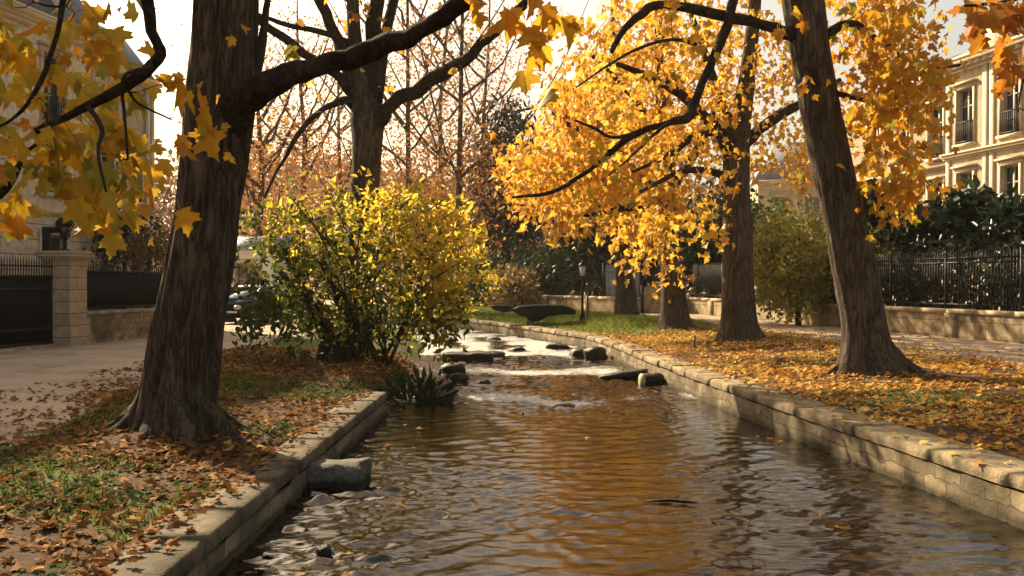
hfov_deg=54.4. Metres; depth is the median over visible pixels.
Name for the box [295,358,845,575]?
floating leaves
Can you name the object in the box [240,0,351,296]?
bare tree
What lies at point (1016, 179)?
window
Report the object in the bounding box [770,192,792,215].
window
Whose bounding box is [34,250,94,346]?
gate pillar
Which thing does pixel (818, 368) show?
fallen leaves
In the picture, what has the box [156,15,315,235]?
bare tree
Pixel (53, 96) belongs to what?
window
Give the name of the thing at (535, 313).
garden sculpture
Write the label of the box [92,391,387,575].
quay wall
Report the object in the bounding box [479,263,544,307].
shrub
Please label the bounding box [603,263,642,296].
metal gate
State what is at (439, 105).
bare tree
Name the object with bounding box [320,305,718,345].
lawn grass
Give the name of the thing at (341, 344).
yellow bush
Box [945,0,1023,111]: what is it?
maple tree
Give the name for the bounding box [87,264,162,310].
iron railing
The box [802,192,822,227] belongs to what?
window
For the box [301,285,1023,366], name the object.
footpath
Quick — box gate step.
[0,344,58,352]
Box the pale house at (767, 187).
[750,142,826,288]
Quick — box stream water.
[184,324,1023,575]
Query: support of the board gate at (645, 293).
on the footpath
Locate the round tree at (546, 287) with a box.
[516,246,587,295]
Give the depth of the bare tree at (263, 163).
51.84 m
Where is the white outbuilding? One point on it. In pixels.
(246, 253)
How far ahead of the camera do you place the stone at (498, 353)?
26.35 m
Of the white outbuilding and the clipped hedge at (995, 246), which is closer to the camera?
the clipped hedge at (995, 246)
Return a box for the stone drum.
[638,373,664,384]
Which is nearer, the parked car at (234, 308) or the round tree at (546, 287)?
the parked car at (234, 308)
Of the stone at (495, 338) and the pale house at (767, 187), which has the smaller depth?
the stone at (495, 338)
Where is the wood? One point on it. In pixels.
(163, 210)
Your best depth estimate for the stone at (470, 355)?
25.01 m
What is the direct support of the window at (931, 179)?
in the lit house at (936, 169)
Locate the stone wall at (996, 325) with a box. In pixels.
[452,295,1023,343]
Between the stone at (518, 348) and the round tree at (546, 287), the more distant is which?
the round tree at (546, 287)
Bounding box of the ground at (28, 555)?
[0,305,1023,575]
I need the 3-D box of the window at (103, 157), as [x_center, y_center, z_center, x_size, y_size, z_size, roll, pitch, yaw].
[-14.507,-4.404,35.438,0.581,2.590,1.507,0,0,0]
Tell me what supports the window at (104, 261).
in the wing
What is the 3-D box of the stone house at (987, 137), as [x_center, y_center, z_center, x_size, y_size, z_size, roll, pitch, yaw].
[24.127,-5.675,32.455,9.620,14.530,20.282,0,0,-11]
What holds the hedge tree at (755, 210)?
on the footpath
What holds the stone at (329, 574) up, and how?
in the stream water
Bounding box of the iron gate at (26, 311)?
[0,256,53,348]
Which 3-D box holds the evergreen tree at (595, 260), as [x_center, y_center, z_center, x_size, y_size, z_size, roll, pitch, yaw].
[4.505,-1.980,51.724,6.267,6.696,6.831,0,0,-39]
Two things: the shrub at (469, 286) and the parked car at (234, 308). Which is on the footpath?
the shrub at (469, 286)
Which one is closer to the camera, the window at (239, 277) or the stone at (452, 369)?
the stone at (452, 369)
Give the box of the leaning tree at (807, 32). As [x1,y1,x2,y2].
[512,0,969,376]
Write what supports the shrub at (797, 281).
on the footpath
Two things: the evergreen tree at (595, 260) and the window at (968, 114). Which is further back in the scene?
the evergreen tree at (595, 260)
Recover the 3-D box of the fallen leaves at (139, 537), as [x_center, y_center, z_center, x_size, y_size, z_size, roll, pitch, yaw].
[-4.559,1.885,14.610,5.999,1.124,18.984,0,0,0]
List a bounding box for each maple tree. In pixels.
[0,0,235,260]
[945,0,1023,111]
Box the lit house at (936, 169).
[845,53,961,307]
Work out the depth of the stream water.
9.07 m
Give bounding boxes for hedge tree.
[654,179,759,297]
[750,188,816,286]
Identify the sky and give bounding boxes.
[85,0,1021,283]
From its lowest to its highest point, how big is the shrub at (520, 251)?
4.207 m
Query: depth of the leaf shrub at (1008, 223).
26.82 m
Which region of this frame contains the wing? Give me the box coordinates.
[99,25,162,309]
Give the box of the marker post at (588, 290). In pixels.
[587,285,597,318]
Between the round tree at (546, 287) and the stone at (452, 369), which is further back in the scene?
the round tree at (546, 287)
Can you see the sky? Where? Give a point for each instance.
(168, 11)
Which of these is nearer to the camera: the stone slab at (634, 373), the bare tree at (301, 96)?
the stone slab at (634, 373)
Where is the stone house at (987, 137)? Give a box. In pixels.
[939,26,1023,309]
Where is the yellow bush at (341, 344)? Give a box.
[230,160,517,366]
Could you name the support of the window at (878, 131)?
in the lit house at (936, 169)
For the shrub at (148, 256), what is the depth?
31.65 m
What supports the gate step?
on the gravel path
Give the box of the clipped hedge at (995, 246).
[755,232,1023,310]
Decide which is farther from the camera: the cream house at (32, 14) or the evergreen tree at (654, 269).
the evergreen tree at (654, 269)
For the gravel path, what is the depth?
18.01 m
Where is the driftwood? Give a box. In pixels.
[646,495,696,503]
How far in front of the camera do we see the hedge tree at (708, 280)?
46.21 m
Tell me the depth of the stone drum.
19.25 m
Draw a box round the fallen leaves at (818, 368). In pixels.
[559,312,1023,464]
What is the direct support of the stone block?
in the stream water
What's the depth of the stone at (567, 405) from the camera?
15.81 m
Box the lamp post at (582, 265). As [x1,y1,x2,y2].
[578,261,585,320]
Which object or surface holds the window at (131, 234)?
in the wing
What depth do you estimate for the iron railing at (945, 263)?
26.29 m
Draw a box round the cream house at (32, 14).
[0,0,101,310]
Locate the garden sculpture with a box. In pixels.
[489,304,575,324]
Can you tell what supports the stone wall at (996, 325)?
on the footpath
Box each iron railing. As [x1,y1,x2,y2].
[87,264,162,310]
[693,247,1023,311]
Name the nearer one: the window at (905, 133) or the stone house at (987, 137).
the stone house at (987, 137)
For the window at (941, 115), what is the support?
in the lit house at (936, 169)
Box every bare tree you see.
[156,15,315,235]
[163,0,337,277]
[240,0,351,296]
[271,2,412,282]
[276,0,504,309]
[334,0,610,303]
[364,0,588,312]
[396,0,551,263]
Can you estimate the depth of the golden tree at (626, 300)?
37.98 m
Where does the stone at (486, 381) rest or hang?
in the stream water
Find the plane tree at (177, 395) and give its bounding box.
[99,0,582,448]
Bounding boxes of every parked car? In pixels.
[225,297,237,323]
[226,285,288,321]
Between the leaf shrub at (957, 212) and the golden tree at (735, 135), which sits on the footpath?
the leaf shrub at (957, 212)
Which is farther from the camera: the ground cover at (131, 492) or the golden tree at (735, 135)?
the golden tree at (735, 135)
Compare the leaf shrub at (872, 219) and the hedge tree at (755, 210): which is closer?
the leaf shrub at (872, 219)
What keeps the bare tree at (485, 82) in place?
on the footpath
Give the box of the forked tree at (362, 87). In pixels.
[252,0,527,342]
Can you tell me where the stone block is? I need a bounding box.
[297,457,372,489]
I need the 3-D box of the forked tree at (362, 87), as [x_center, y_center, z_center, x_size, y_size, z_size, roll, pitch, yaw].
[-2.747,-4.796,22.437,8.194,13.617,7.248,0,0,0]
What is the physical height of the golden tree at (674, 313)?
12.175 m
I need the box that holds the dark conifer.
[456,92,553,268]
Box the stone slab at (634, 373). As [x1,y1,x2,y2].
[598,368,647,378]
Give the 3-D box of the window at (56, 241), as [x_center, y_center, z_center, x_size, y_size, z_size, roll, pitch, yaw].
[-14.403,-0.217,31.244,0.572,3.270,1.621,0,0,0]
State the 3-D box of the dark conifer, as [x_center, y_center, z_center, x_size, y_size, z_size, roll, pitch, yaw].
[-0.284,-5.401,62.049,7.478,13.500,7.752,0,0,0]
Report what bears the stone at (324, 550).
in the stream water
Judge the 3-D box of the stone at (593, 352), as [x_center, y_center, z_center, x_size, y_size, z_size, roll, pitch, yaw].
[2.165,1.754,25.935,0.520,0.481,0.603,0,1,43]
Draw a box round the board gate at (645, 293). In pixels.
[641,285,660,312]
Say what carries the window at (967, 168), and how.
in the stone house at (987, 137)
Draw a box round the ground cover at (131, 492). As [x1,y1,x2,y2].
[0,376,362,575]
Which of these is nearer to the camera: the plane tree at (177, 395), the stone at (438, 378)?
the plane tree at (177, 395)
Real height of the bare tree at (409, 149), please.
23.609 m
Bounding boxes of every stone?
[313,544,331,555]
[322,572,336,575]
[419,375,454,402]
[441,351,493,361]
[441,362,465,373]
[449,373,468,382]
[476,350,504,357]
[478,379,490,383]
[486,337,501,339]
[511,346,525,350]
[545,343,569,349]
[552,403,575,407]
[569,348,586,357]
[583,346,607,359]
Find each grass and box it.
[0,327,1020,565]
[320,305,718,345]
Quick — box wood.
[155,136,755,297]
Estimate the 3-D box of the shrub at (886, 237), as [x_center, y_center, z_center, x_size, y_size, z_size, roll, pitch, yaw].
[11.249,-0.393,30.713,2.439,3.588,2.394,0,0,0]
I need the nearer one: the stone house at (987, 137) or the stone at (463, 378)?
the stone at (463, 378)
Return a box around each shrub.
[82,200,169,308]
[105,219,168,307]
[463,250,512,307]
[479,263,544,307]
[503,239,547,275]
[753,199,835,325]
[820,173,921,262]
[835,222,909,301]
[884,179,953,307]
[934,174,1011,308]
[964,167,1023,269]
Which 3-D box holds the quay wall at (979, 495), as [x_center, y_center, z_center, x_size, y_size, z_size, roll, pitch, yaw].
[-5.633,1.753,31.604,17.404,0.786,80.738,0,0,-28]
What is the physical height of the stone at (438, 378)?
0.535 m
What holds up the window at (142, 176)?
in the wing
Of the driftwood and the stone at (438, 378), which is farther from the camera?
the stone at (438, 378)
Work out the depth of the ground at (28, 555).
11.28 m
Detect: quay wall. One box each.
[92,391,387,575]
[278,312,1023,529]
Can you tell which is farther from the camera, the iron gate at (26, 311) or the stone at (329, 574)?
the iron gate at (26, 311)
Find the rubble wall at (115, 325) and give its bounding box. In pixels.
[87,308,154,342]
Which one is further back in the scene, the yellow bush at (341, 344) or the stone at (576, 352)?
the stone at (576, 352)
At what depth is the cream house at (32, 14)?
30.50 m
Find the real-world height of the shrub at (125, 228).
4.552 m
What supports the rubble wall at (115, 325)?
on the gravel path
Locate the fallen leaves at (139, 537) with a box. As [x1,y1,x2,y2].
[0,346,419,575]
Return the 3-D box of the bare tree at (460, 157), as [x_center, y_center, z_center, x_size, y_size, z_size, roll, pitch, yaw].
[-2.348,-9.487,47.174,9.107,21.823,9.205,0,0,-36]
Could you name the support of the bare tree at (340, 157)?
on the footpath
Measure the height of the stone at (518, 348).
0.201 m
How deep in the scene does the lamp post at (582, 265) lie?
37.46 m
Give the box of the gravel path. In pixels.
[0,284,384,460]
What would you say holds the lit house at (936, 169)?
on the footpath
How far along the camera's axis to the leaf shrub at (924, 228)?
29.91 m
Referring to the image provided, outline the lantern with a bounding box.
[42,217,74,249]
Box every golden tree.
[489,0,764,329]
[498,3,695,315]
[580,0,841,341]
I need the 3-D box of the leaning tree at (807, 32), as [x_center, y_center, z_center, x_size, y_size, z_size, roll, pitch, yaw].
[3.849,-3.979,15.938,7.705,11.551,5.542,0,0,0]
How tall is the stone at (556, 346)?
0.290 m
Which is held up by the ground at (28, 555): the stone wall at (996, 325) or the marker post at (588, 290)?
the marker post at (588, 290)
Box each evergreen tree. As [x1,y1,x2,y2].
[536,206,650,295]
[601,193,682,295]
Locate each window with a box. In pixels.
[37,40,72,123]
[38,228,70,274]
[39,162,67,198]
[101,135,115,169]
[101,250,115,270]
[128,136,147,205]
[128,234,144,270]
[233,259,260,285]
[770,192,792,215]
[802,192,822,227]
[866,119,881,170]
[895,109,911,166]
[924,100,945,162]
[926,176,945,234]
[950,78,977,148]
[950,163,977,189]
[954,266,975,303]
[993,155,1023,195]
[995,64,1023,139]
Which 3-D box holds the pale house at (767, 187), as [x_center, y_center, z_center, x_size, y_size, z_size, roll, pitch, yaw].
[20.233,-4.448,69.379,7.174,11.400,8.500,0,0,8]
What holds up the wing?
on the gravel path
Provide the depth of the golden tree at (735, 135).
24.59 m
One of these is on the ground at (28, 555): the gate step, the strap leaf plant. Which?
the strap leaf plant
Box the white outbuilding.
[231,236,302,318]
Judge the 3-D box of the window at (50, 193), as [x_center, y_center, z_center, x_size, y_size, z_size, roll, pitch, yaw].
[-14.383,-3.877,31.218,0.588,2.090,1.606,0,0,0]
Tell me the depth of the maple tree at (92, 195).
5.30 m
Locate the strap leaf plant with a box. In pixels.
[372,365,459,404]

